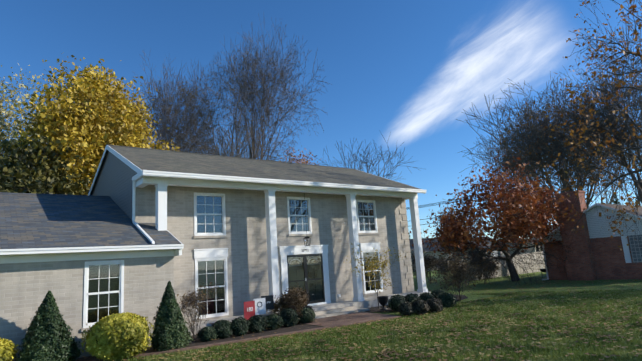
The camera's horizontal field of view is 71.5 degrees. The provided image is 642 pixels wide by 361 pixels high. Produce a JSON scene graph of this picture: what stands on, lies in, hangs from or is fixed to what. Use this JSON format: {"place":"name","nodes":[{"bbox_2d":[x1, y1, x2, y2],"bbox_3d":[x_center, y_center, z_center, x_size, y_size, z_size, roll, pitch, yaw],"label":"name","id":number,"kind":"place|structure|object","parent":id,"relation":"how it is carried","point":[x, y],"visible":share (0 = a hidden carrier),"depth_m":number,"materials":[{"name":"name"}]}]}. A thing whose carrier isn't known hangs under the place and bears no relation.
{"place":"outdoors","nodes":[
{"label":"outdoors","id":0,"kind":"place"},
{"bbox_2d":[0,185,413,360],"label":"brick house walls","id":1,"kind":"structure","parent":0,"point":[25,288],"depth_m":17.22,"materials":[{"name":"beige brick"}]},
{"bbox_2d":[92,151,136,219],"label":"gable wall","id":2,"kind":"structure","parent":1,"relation":"attached to","point":[115,181],"depth_m":17.81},
{"bbox_2d":[132,175,154,243],"bbox_3d":[-5.840,0.941,14.611,0.080,2.410,2.230,4,-13,-37],"label":"downspout","id":3,"kind":"object","parent":2,"relation":"attached to","point":[147,236],"visible":0.81,"depth_m":15.37,"materials":[{"name":"white metal"}]},
{"bbox_2d":[0,144,418,248],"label":"house roof shingles","id":4,"kind":"object","parent":1,"relation":"on","point":[29,220],"visible":0.52,"depth_m":15.98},
{"bbox_2d":[194,192,225,235],"bbox_3d":[-4.298,1.306,17.222,1.280,1.650,0.090,4,-13,-37],"label":"window frame","id":5,"kind":"object","parent":1,"relation":"in","point":[196,194],"visible":0.92,"depth_m":17.18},
{"bbox_2d":[197,196,221,232],"bbox_3d":[-4.313,1.310,17.241,1.050,1.420,0.001,4,-13,-37],"label":"window glass","id":6,"kind":"object","parent":5,"relation":"in","point":[212,216],"visible":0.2,"depth_m":17.23,"materials":[{"name":"glass"}]},
{"bbox_2d":[287,197,311,233],"bbox_3d":[-0.970,1.555,19.755,1.240,1.640,0.090,4,-13,-37],"label":"window frame","id":7,"kind":"object","parent":1,"relation":"in","point":[308,207],"visible":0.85,"depth_m":19.79,"materials":[{"name":"white wood"}]},
{"bbox_2d":[289,201,307,231],"bbox_3d":[-0.985,1.559,19.775,1.010,1.410,0.001,4,-13,-37],"label":"window glass","id":8,"kind":"object","parent":7,"relation":"in","point":[297,216],"visible":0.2,"depth_m":19.72,"materials":[{"name":"glass"}]},
{"bbox_2d":[193,248,228,318],"bbox_3d":[-4.107,3.831,16.754,1.390,2.520,0.130,4,-13,-37],"label":"window frame","id":9,"kind":"object","parent":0,"point":[212,254],"visible":0.83,"depth_m":16.87,"materials":[{"name":"white wood"}]},
{"bbox_2d":[198,260,224,314],"bbox_3d":[-4.123,4.006,16.758,1.060,1.950,0.001,4,-13,-37],"label":"window glass","id":10,"kind":"object","parent":9,"relation":"in","point":[204,276],"visible":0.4,"depth_m":16.77,"materials":[{"name":"glass"}]},
{"bbox_2d":[276,147,325,164],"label":"tree","id":11,"kind":"object","parent":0,"point":[302,159],"depth_m":61.44,"materials":[{"name":"brown plant"}]},
{"bbox_2d":[0,0,641,238],"label":"sky","id":12,"kind":"structure","parent":0,"point":[407,69],"materials":[{"name":"blue"}]},
{"bbox_2d":[356,200,377,232],"bbox_3d":[2.263,1.792,22.217,1.320,1.640,0.090,4,-13,-37],"label":"window frame","id":13,"kind":"object","parent":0,"point":[374,212],"visible":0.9,"depth_m":22.28,"materials":[{"name":"white wood"}]},
{"bbox_2d":[359,202,373,230],"bbox_3d":[2.248,1.796,22.236,1.090,1.410,0.001,4,-13,-37],"label":"window glass","id":14,"kind":"object","parent":13,"relation":"in","point":[364,214],"visible":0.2,"depth_m":22.25,"materials":[{"name":"clear glass"}]},
{"bbox_2d":[360,242,382,293],"bbox_3d":[2.480,4.250,21.786,1.350,2.390,0.130,4,-13,-37],"label":"window frame","id":15,"kind":"object","parent":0,"point":[366,247],"visible":0.85,"depth_m":21.82,"materials":[{"name":"white wood"}]},
{"bbox_2d":[363,252,379,289],"bbox_3d":[2.464,4.425,21.790,1.020,1.820,0.001,4,-13,-37],"label":"window glass","id":16,"kind":"object","parent":15,"relation":"in","point":[370,272],"depth_m":21.73,"materials":[{"name":"glass"}]},
{"bbox_2d":[107,271,641,360],"bbox_3d":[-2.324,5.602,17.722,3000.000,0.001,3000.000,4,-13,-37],"label":"lawn","id":17,"kind":"structure","parent":0,"point":[495,287],"depth_m":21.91,"materials":[{"name":"green plant"}]},
{"bbox_2d":[0,338,18,360],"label":"gold shrub","id":18,"kind":"object","parent":17,"relation":"on","point":[7,351],"visible":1,"depth_m":10.43,"materials":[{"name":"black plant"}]},
{"bbox_2d":[0,64,63,170],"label":"pale tree","id":19,"kind":"object","parent":17,"relation":"on","point":[2,122],"depth_m":32.91,"materials":[{"name":"plant"}]},
{"bbox_2d":[0,124,94,194],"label":"dark tree","id":20,"kind":"object","parent":17,"relation":"on","point":[49,182],"depth_m":23.38,"materials":[{"name":"green plant"}]},
{"bbox_2d":[15,291,83,360],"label":"cone spruce","id":21,"kind":"object","parent":17,"relation":"on","point":[48,337],"visible":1,"depth_m":10.98,"materials":[{"name":"green plant"}]},
{"bbox_2d":[0,55,178,194],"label":"yellow tree","id":22,"kind":"object","parent":17,"relation":"on","point":[95,113],"depth_m":26.54,"materials":[{"name":"yellow plant"}]},
{"bbox_2d":[81,312,153,360],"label":"gold shrub","id":23,"kind":"object","parent":17,"relation":"on","point":[118,336],"visible":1,"depth_m":11.40,"materials":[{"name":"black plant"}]},
{"bbox_2d":[149,281,193,351],"bbox_3d":[-4.408,3.884,12.813,1.203,1.958,1.163,-8,-11,22],"label":"cone spruce","id":24,"kind":"object","parent":17,"relation":"on","point":[170,330],"visible":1,"depth_m":12.57,"materials":[{"name":"green plant"}]},
{"bbox_2d":[126,48,222,154],"bbox_3d":[-13.928,-1.249,38.527,10.377,22.480,9.471,4,-13,-37],"label":"bare tree","id":25,"kind":"object","parent":17,"relation":"on","point":[166,133],"visible":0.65,"depth_m":39.02,"materials":[{"name":"brown plant"}]},
{"bbox_2d":[174,109,224,155],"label":"bare tree","id":26,"kind":"object","parent":17,"relation":"on","point":[203,142],"visible":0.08,"depth_m":59.73,"materials":[{"name":"brown plant"}]},
{"bbox_2d":[0,145,427,313],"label":"house trim","id":27,"kind":"structure","parent":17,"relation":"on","point":[161,181],"depth_m":17.35,"materials":[{"name":"white wood"}]},
{"bbox_2d":[88,264,118,322],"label":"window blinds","id":28,"kind":"object","parent":27,"relation":"attached to","point":[102,288],"depth_m":13.05,"materials":[{"name":"grey"}]},
{"bbox_2d":[83,260,123,327],"bbox_3d":[-6.237,3.226,12.814,1.050,1.810,0.090,4,-13,-37],"label":"window frame","id":29,"kind":"object","parent":27,"relation":"attached to","point":[120,291],"visible":0.69,"depth_m":12.80,"materials":[{"name":"white wood"}]},
{"bbox_2d":[88,264,118,321],"bbox_3d":[-6.252,3.231,12.833,0.820,1.580,0.001,4,-13,-37],"label":"window glass","id":30,"kind":"object","parent":29,"relation":"in","point":[103,291],"visible":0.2,"depth_m":12.82,"materials":[{"name":"glass"}]},
{"bbox_2d":[197,196,221,232],"bbox_3d":[-4.399,1.336,17.352,1.850,2.220,0.215,4,-13,-37],"label":"window","id":31,"kind":"structure","parent":27,"relation":"attached to","point":[203,200],"depth_m":17.42,"materials":[{"name":"glass"}]},
{"bbox_2d":[198,260,224,315],"bbox_3d":[-4.210,4.032,16.869,1.860,2.750,0.215,4,-13,-37],"label":"window","id":32,"kind":"structure","parent":27,"relation":"attached to","point":[218,297],"depth_m":16.96,"materials":[{"name":"glass"}]},
{"bbox_2d":[289,200,308,231],"bbox_3d":[-1.071,1.585,19.885,1.810,2.210,0.215,4,-13,-37],"label":"window","id":33,"kind":"structure","parent":27,"relation":"attached to","point":[298,218],"depth_m":19.98,"materials":[{"name":"glass"}]},
{"bbox_2d":[279,245,330,305],"bbox_3d":[-0.646,4.115,19.332,2.620,2.580,0.130,4,-13,-37],"label":"door surround","id":34,"kind":"object","parent":27,"relation":"attached to","point":[284,251],"visible":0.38,"depth_m":19.45,"materials":[{"name":"white wood"}]},
{"bbox_2d":[288,256,322,300],"bbox_3d":[-0.678,4.285,19.357,1.860,2.100,0.110,4,-13,-37],"label":"door","id":35,"kind":"structure","parent":34,"relation":"in","point":[316,293],"depth_m":19.46,"materials":[{"name":"glass"}]},
{"bbox_2d":[287,254,324,303],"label":"storm door frames","id":36,"kind":"structure","parent":34,"relation":"in","point":[306,277],"depth_m":19.38,"materials":[{"name":"black metal"}]},
{"bbox_2d":[304,193,310,245],"bbox_3d":[-0.662,1.552,19.319,0.230,2.550,0.230,4,-13,-37],"label":"porch lantern","id":37,"kind":"object","parent":27,"relation":"hanging from","point":[306,239],"visible":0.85,"depth_m":19.13,"materials":[{"name":"black paint"}]},
{"bbox_2d":[358,202,374,230],"bbox_3d":[2.162,1.822,22.347,1.890,2.210,0.215,4,-13,-37],"label":"window","id":38,"kind":"structure","parent":27,"relation":"attached to","point":[361,212],"depth_m":22.43,"materials":[{"name":"glass"}]},
{"bbox_2d":[363,252,379,290],"bbox_3d":[2.378,4.451,21.901,1.820,2.620,0.215,4,-13,-37],"label":"window","id":39,"kind":"structure","parent":27,"relation":"attached to","point":[366,276],"depth_m":22.00,"materials":[{"name":"glass"}]},
{"bbox_2d":[195,138,244,156],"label":"bare tree","id":40,"kind":"object","parent":17,"relation":"on","point":[224,148],"visible":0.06,"depth_m":80.51,"materials":[{"name":"brown plant"}]},
{"bbox_2d":[161,117,282,160],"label":"bare tree","id":41,"kind":"object","parent":17,"relation":"on","point":[244,153],"visible":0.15,"depth_m":78.00,"materials":[{"name":"brown plant"}]},
{"bbox_2d":[190,111,284,160],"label":"bare tree","id":42,"kind":"object","parent":17,"relation":"on","point":[230,147],"visible":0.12,"depth_m":77.92,"materials":[{"name":"brown plant"}]},
{"bbox_2d":[150,18,331,161],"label":"bare tree","id":43,"kind":"object","parent":17,"relation":"on","point":[265,106],"visible":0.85,"depth_m":43.79,"materials":[{"name":"brown plant"}]},
{"bbox_2d":[69,294,467,360],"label":"beds and pavers","id":44,"kind":"object","parent":17,"relation":"on","point":[356,318],"visible":0.4,"depth_m":14.72,"materials":[{"name":"brown soil"}]},
{"bbox_2d":[177,278,221,337],"bbox_3d":[-4.069,4.200,14.787,1.548,1.875,1.631,4,-13,-37],"label":"bare shrub","id":45,"kind":"object","parent":44,"relation":"on","point":[193,312],"depth_m":14.60,"materials":[{"name":"brown plant"}]},
{"bbox_2d":[196,326,217,341],"bbox_3d":[-3.452,4.685,13.613,0.682,0.480,0.624,4,-13,-37],"label":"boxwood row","id":46,"kind":"object","parent":44,"relation":"on","point":[206,333],"visible":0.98,"depth_m":13.46,"materials":[{"name":"green plant"}]},
{"bbox_2d":[211,320,232,338],"bbox_3d":[-3.120,4.666,13.969,0.808,0.592,0.842,-2,-11,-12],"label":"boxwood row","id":47,"kind":"object","parent":44,"relation":"on","point":[223,328],"visible":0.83,"depth_m":13.79,"materials":[{"name":"green plant"}]},
{"bbox_2d":[231,317,251,335],"bbox_3d":[-2.575,4.688,14.303,0.736,0.613,0.771,4,-13,-37],"label":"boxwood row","id":48,"kind":"object","parent":44,"relation":"on","point":[241,326],"visible":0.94,"depth_m":14.10,"materials":[{"name":"green plant"}]},
{"bbox_2d":[244,301,254,319],"bbox_3d":[-2.485,4.716,15.549,0.491,0.980,0.112,4,-13,-37],"label":"yard sign","id":49,"kind":"object","parent":44,"relation":"on","point":[249,313],"visible":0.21,"depth_m":15.56,"materials":[{"name":"red plastic"}]},
{"bbox_2d":[247,315,269,332],"bbox_3d":[-2.130,4.751,14.751,0.786,0.587,0.804,-9,-11,25],"label":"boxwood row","id":50,"kind":"object","parent":44,"relation":"on","point":[258,323],"visible":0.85,"depth_m":14.59,"materials":[{"name":"green plant"}]},
{"bbox_2d":[253,295,273,315],"bbox_3d":[-2.090,4.763,16.224,0.867,1.080,0.261,4,-13,-37],"label":"yard sign","id":51,"kind":"object","parent":44,"relation":"on","point":[259,310],"depth_m":16.15,"materials":[{"name":"white plastic"}]},
{"bbox_2d":[265,314,283,329],"bbox_3d":[-1.641,4.811,15.144,0.780,0.538,0.695,-10,-12,32],"label":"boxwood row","id":52,"kind":"object","parent":44,"relation":"on","point":[275,322],"visible":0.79,"depth_m":14.98,"materials":[{"name":"green plant"}]},
{"bbox_2d":[278,308,300,326],"bbox_3d":[-1.147,4.801,15.606,0.794,0.671,0.794,4,-13,-37],"label":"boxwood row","id":53,"kind":"object","parent":44,"relation":"on","point":[289,316],"visible":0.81,"depth_m":15.42,"materials":[{"name":"green plant"}]},
{"bbox_2d":[269,282,310,318],"bbox_3d":[-1.120,4.666,16.654,1.529,1.668,1.993,4,-13,-37],"label":"brown shrub","id":54,"kind":"object","parent":44,"relation":"on","point":[290,298],"depth_m":16.39,"materials":[{"name":"brown plant"}]},
{"bbox_2d":[346,243,405,308],"bbox_3d":[2.352,4.042,18.987,3.302,2.863,2.060,4,-13,-37],"label":"young tree","id":55,"kind":"object","parent":44,"relation":"on","point":[371,263],"depth_m":18.87,"materials":[{"name":"plant"}]},
{"bbox_2d":[377,296,388,309],"bbox_3d":[2.610,5.125,18.647,0.500,0.560,0.500,4,-13,-37],"label":"urn","id":56,"kind":"object","parent":44,"relation":"on","point":[383,300],"visible":1,"depth_m":18.51,"materials":[{"name":"black"}]},
{"bbox_2d":[387,294,406,311],"bbox_3d":[3.146,4.962,18.055,0.908,0.691,0.903,4,-13,-37],"label":"boxwood","id":57,"kind":"object","parent":44,"relation":"on","point":[395,301],"visible":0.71,"depth_m":17.87,"materials":[{"name":"green plant"}]},
{"bbox_2d":[405,293,422,302],"bbox_3d":[3.699,4.949,18.232,0.861,0.696,0.854,-8,-11,21],"label":"boxwood","id":58,"kind":"object","parent":44,"relation":"on","point":[411,298],"visible":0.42,"depth_m":18.06,"materials":[{"name":"green plant"}]},
{"bbox_2d":[419,292,434,300],"bbox_3d":[4.440,5.025,18.747,0.856,0.666,0.841,-8,-11,20],"label":"boxwood","id":59,"kind":"object","parent":44,"relation":"on","point":[425,296],"visible":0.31,"depth_m":18.61,"materials":[{"name":"green plant"}]},
{"bbox_2d":[431,290,444,297],"bbox_3d":[5.140,5.071,19.367,0.883,0.692,0.908,-6,-11,12],"label":"boxwood","id":60,"kind":"object","parent":44,"relation":"on","point":[436,293],"visible":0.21,"depth_m":19.22,"materials":[{"name":"green plant"}]},
{"bbox_2d":[426,247,482,300],"bbox_3d":[6.042,4.354,20.652,1.853,2.428,2.538,4,-13,-37],"label":"shrub","id":61,"kind":"object","parent":44,"relation":"on","point":[454,264],"depth_m":20.49,"materials":[{"name":"plant"}]},
{"bbox_2d":[296,307,316,322],"bbox_3d":[-0.550,4.886,16.148,0.912,0.628,0.820,4,-13,-37],"label":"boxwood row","id":62,"kind":"object","parent":17,"relation":"on","point":[309,314],"visible":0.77,"depth_m":15.94,"materials":[{"name":"green plant"}]},
{"bbox_2d":[185,291,430,335],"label":"porch slab steps","id":63,"kind":"structure","parent":17,"relation":"on","point":[335,308],"depth_m":18.45,"materials":[{"name":"concrete"}]},
{"bbox_2d":[82,278,641,360],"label":"fallen leaves","id":64,"kind":"object","parent":17,"relation":"on","point":[448,345],"depth_m":11.74,"materials":[{"name":"plant"}]},
{"bbox_2d":[536,0,641,249],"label":"street tree","id":65,"kind":"object","parent":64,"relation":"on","point":[622,111],"depth_m":21.67,"materials":[{"name":"brown plant"}]},
{"bbox_2d":[315,130,421,179],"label":"bare tree","id":66,"kind":"object","parent":17,"relation":"on","point":[373,164],"visible":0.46,"depth_m":99.70,"materials":[{"name":"brown plant"}]},
{"bbox_2d":[398,302,413,315],"bbox_3d":[3.178,4.769,16.581,0.692,0.532,0.694,-6,-10,10],"label":"barberry","id":67,"kind":"object","parent":17,"relation":"on","point":[405,308],"visible":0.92,"depth_m":16.41,"materials":[{"name":"green"}]},
{"bbox_2d":[413,299,430,314],"bbox_3d":[3.697,4.718,16.611,0.749,0.594,0.767,4,-13,-37],"label":"barberry","id":68,"kind":"object","parent":17,"relation":"on","point":[420,306],"visible":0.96,"depth_m":16.41,"materials":[{"name":"green"}]},
{"bbox_2d":[411,247,434,280],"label":"fence bush leaves","id":69,"kind":"object","parent":17,"relation":"on","point":[413,260],"depth_m":36.70,"materials":[{"name":"green plant"}]},
{"bbox_2d":[424,252,436,280],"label":"fence bush leaves","id":70,"kind":"object","parent":17,"relation":"on","point":[432,256],"depth_m":37.58,"materials":[{"name":"green plant"}]},
{"bbox_2d":[426,297,443,312],"bbox_3d":[4.279,4.726,16.872,0.745,0.596,0.746,-3,-10,-3],"label":"barberry","id":71,"kind":"object","parent":17,"relation":"on","point":[435,304],"visible":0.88,"depth_m":16.70,"materials":[{"name":"black"}]},
{"bbox_2d":[434,255,450,277],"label":"fence bush leaves","id":72,"kind":"object","parent":17,"relation":"on","point":[442,263],"depth_m":37.53,"materials":[{"name":"green plant"}]},
{"bbox_2d":[438,292,457,307],"bbox_3d":[5.140,4.882,18.210,0.831,0.648,0.831,4,-13,-37],"label":"boxwood","id":73,"kind":"object","parent":17,"relation":"on","point":[448,299],"visible":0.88,"depth_m":18.01,"materials":[{"name":"green plant"}]},
{"bbox_2d":[467,252,490,279],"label":"fence bush leaves","id":74,"kind":"object","parent":17,"relation":"on","point":[480,262],"depth_m":34.70,"materials":[{"name":"green plant"}]},
{"bbox_2d":[406,174,557,224],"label":"utility wires","id":75,"kind":"object","parent":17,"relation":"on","point":[433,204],"visible":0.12,"depth_m":60.21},
{"bbox_2d":[479,259,504,278],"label":"fence bush leaves","id":76,"kind":"object","parent":17,"relation":"on","point":[495,261],"depth_m":34.49,"materials":[{"name":"green plant"}]},
{"bbox_2d":[410,155,579,287],"bbox_3d":[12.073,3.579,31.571,13.113,10.216,13.490,4,-13,-37],"label":"tree","id":77,"kind":"object","parent":17,"relation":"on","point":[544,211],"depth_m":28.40,"materials":[{"name":"brown plant"}]},
{"bbox_2d":[467,123,523,253],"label":"bare tree","id":78,"kind":"object","parent":17,"relation":"on","point":[490,151],"visible":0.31,"depth_m":74.88,"materials":[{"name":"brown plant"}]},
{"bbox_2d":[465,251,544,280],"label":"stone wall","id":79,"kind":"structure","parent":17,"relation":"on","point":[518,270],"depth_m":39.27,"materials":[{"name":"grey stone"}]},
{"bbox_2d":[483,115,565,251],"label":"bare tree","id":80,"kind":"object","parent":17,"relation":"on","point":[516,163],"visible":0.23,"depth_m":55.50,"materials":[{"name":"brown plant"}]},
{"bbox_2d":[486,116,551,212],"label":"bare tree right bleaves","id":81,"kind":"object","parent":80,"relation":"attached to","point":[516,162],"visible":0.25,"depth_m":55.52,"materials":[{"name":"orange plant"}]},
{"bbox_2d":[485,150,585,232],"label":"bare tree","id":82,"kind":"object","parent":17,"relation":"on","point":[516,171],"visible":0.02,"depth_m":68.29,"materials":[{"name":"brown plant"}]},
{"bbox_2d":[456,91,615,225],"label":"bare tree","id":83,"kind":"object","parent":17,"relation":"on","point":[495,125],"visible":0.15,"depth_m":68.76,"materials":[{"name":"brown plant"}]},
{"bbox_2d":[494,70,641,207],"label":"bare tree","id":84,"kind":"object","parent":17,"relation":"on","point":[547,139],"visible":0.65,"depth_m":44.04,"materials":[{"name":"brown plant"}]},
{"bbox_2d":[494,78,641,194],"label":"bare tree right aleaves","id":85,"kind":"object","parent":84,"relation":"attached to","point":[546,127],"visible":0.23,"depth_m":43.33,"materials":[{"name":"orange plant"}]},
{"bbox_2d":[538,90,629,191],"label":"bare tree","id":86,"kind":"object","parent":17,"relation":"on","point":[551,147],"visible":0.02,"depth_m":66.72,"materials":[{"name":"brown plant"}]},
{"bbox_2d":[550,151,641,203],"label":"bare tree","id":87,"kind":"object","parent":17,"relation":"on","point":[607,200],"visible":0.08,"depth_m":60.27,"materials":[{"name":"brown plant"}]},
{"bbox_2d":[557,20,641,203],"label":"bare tree","id":88,"kind":"object","parent":17,"relation":"on","point":[632,97],"visible":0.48,"depth_m":39.55,"materials":[{"name":"brown plant"}]},
{"bbox_2d":[553,34,641,155],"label":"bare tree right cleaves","id":89,"kind":"object","parent":88,"relation":"attached to","point":[607,108],"visible":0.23,"depth_m":40.18,"materials":[{"name":"orange plant"}]},
{"bbox_2d":[613,194,619,204],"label":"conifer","id":90,"kind":"object","parent":17,"relation":"on","point":[615,201],"visible":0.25,"depth_m":116.17,"materials":[{"name":"plant"}]},
{"bbox_2d":[599,158,640,205],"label":"bare tree","id":91,"kind":"object","parent":17,"relation":"on","point":[636,192],"visible":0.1,"depth_m":109.70,"materials":[{"name":"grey plant"}]},
{"bbox_2d":[409,238,481,271],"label":"distant house","id":92,"kind":"structure","parent":0,"point":[425,250],"depth_m":62.75,"materials":[{"name":"beige"}]},
{"bbox_2d":[472,237,510,256],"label":"distant house","id":93,"kind":"structure","parent":0,"point":[489,244],"depth_m":77.01,"materials":[{"name":"grey"}]},
{"bbox_2d":[499,236,540,253],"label":"distant house","id":94,"kind":"structure","parent":0,"point":[528,251],"depth_m":79.40,"materials":[{"name":"beige"}]},
{"bbox_2d":[537,190,641,280],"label":"brick house","id":95,"kind":"structure","parent":0,"point":[597,254],"depth_m":27.52,"materials":[{"name":"red brick"}]}
]}

